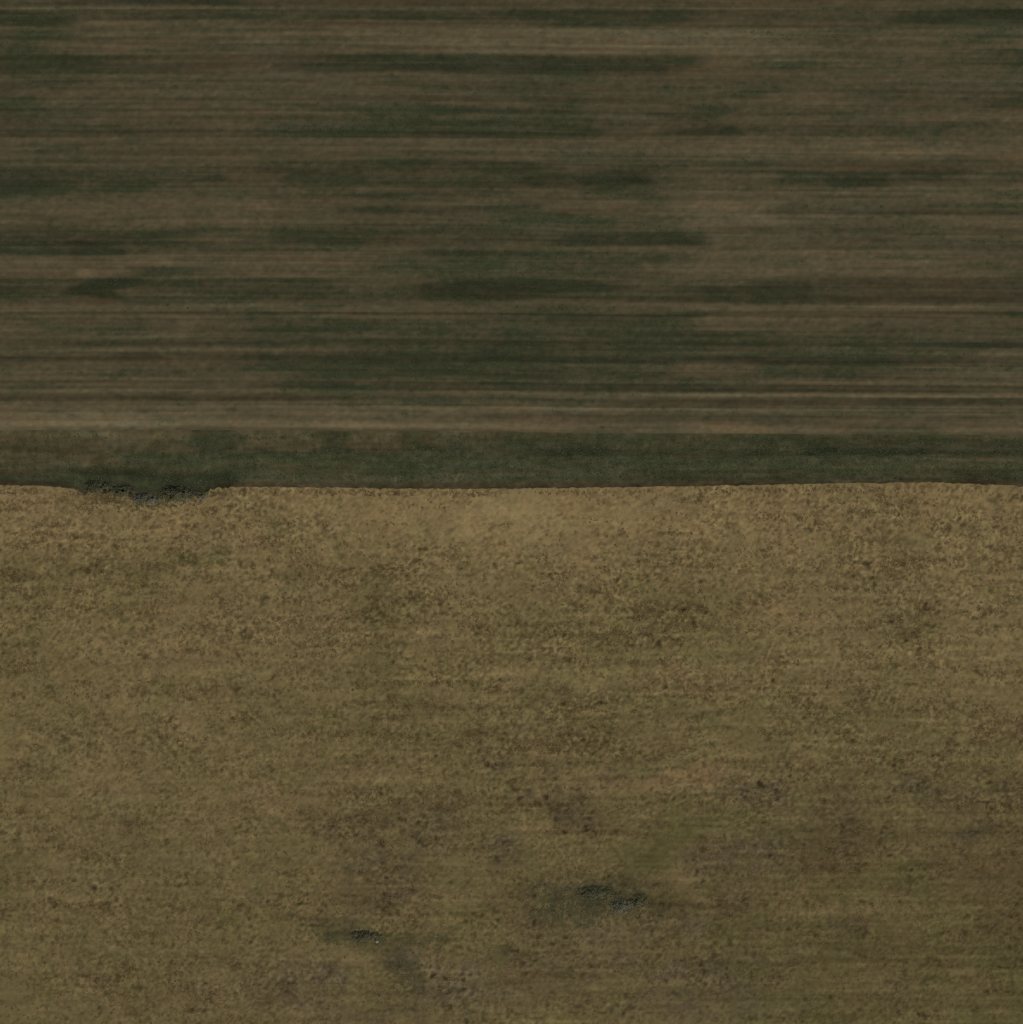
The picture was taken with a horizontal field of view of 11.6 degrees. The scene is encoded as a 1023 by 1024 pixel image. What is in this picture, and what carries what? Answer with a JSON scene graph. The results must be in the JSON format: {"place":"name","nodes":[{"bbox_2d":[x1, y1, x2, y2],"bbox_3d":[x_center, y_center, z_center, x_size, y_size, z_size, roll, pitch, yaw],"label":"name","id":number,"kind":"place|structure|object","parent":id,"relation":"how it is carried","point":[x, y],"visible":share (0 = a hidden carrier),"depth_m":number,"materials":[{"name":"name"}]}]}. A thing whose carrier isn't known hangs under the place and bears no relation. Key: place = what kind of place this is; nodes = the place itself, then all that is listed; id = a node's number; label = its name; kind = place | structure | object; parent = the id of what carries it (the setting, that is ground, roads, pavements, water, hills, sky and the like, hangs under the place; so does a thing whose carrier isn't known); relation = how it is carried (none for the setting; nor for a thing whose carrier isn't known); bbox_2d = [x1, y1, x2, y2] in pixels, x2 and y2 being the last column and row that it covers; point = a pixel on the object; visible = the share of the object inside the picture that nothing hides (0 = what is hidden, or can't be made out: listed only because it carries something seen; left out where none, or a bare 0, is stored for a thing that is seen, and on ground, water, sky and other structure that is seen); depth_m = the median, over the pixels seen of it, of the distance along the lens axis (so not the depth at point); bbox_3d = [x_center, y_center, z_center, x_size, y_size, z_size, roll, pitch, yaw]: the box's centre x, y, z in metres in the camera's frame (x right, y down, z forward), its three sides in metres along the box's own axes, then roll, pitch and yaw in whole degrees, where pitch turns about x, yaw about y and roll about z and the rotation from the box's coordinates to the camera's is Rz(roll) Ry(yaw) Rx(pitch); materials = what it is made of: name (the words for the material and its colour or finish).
{"place":"outdoors","nodes":[
{"label":"outdoors","id":0,"kind":"place"},
{"bbox_2d":[0,482,1022,1023],"bbox_3d":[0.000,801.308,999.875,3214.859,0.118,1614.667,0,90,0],"label":"stubble field","id":1,"kind":"structure","parent":0,"point":[650,854],"depth_m":999.88,"materials":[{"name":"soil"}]},
{"bbox_2d":[129,494,159,504],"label":"shrub","id":2,"kind":"object","parent":1,"relation":"on","point":[142,497],"visible":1,"depth_m":999.76,"materials":[{"name":"green plant"}]},
{"bbox_2d":[346,929,386,943],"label":"shrub","id":3,"kind":"object","parent":1,"relation":"on","point":[364,935],"visible":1,"depth_m":999.67,"materials":[{"name":"green plant"}]},
{"bbox_2d":[574,884,612,901],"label":"shrub","id":4,"kind":"object","parent":1,"relation":"on","point":[595,892],"visible":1,"depth_m":999.68,"materials":[{"name":"green plant"}]},
{"bbox_2d":[608,897,635,914],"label":"shrub","id":5,"kind":"object","parent":1,"relation":"on","point":[617,907],"visible":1,"depth_m":999.71,"materials":[{"name":"green plant"}]},
{"bbox_2d":[628,892,649,908],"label":"shrub","id":6,"kind":"object","parent":1,"relation":"on","point":[638,902],"visible":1,"depth_m":999.70,"materials":[{"name":"green plant"}]},
{"bbox_2d":[0,0,1022,434],"bbox_3d":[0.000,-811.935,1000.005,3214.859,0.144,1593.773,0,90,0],"label":"tilled field","id":7,"kind":"structure","parent":0,"point":[734,50],"depth_m":1000.00,"materials":[{"name":"soil"}]},
{"bbox_2d":[0,0,1022,435],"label":"young crop","id":8,"kind":"object","parent":7,"relation":"on","point":[492,226],"visible":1,"depth_m":999.98,"materials":[{"name":"green plant"}]},
{"bbox_2d":[0,430,1022,502],"bbox_3d":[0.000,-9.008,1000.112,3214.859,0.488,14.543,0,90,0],"label":"grass verge","id":9,"kind":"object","parent":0,"point":[132,437],"depth_m":1000.15,"materials":[{"name":"plant"}]},
{"bbox_2d":[81,481,116,493],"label":"shrub","id":10,"kind":"object","parent":9,"relation":"on","point":[93,487],"visible":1,"depth_m":999.82,"materials":[{"name":"green plant"}]},
{"bbox_2d":[108,484,137,497],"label":"shrub","id":11,"kind":"object","parent":9,"relation":"on","point":[118,490],"visible":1,"depth_m":999.78,"materials":[{"name":"green plant"}]},
{"bbox_2d":[157,485,195,501],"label":"shrub","id":12,"kind":"object","parent":9,"relation":"on","point":[175,493],"visible":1,"depth_m":999.67,"materials":[{"name":"green plant"}]},
{"bbox_2d":[188,491,206,500],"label":"shrub","id":13,"kind":"object","parent":9,"relation":"on","point":[202,495],"visible":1,"depth_m":999.74,"materials":[{"name":"green plant"}]}
]}

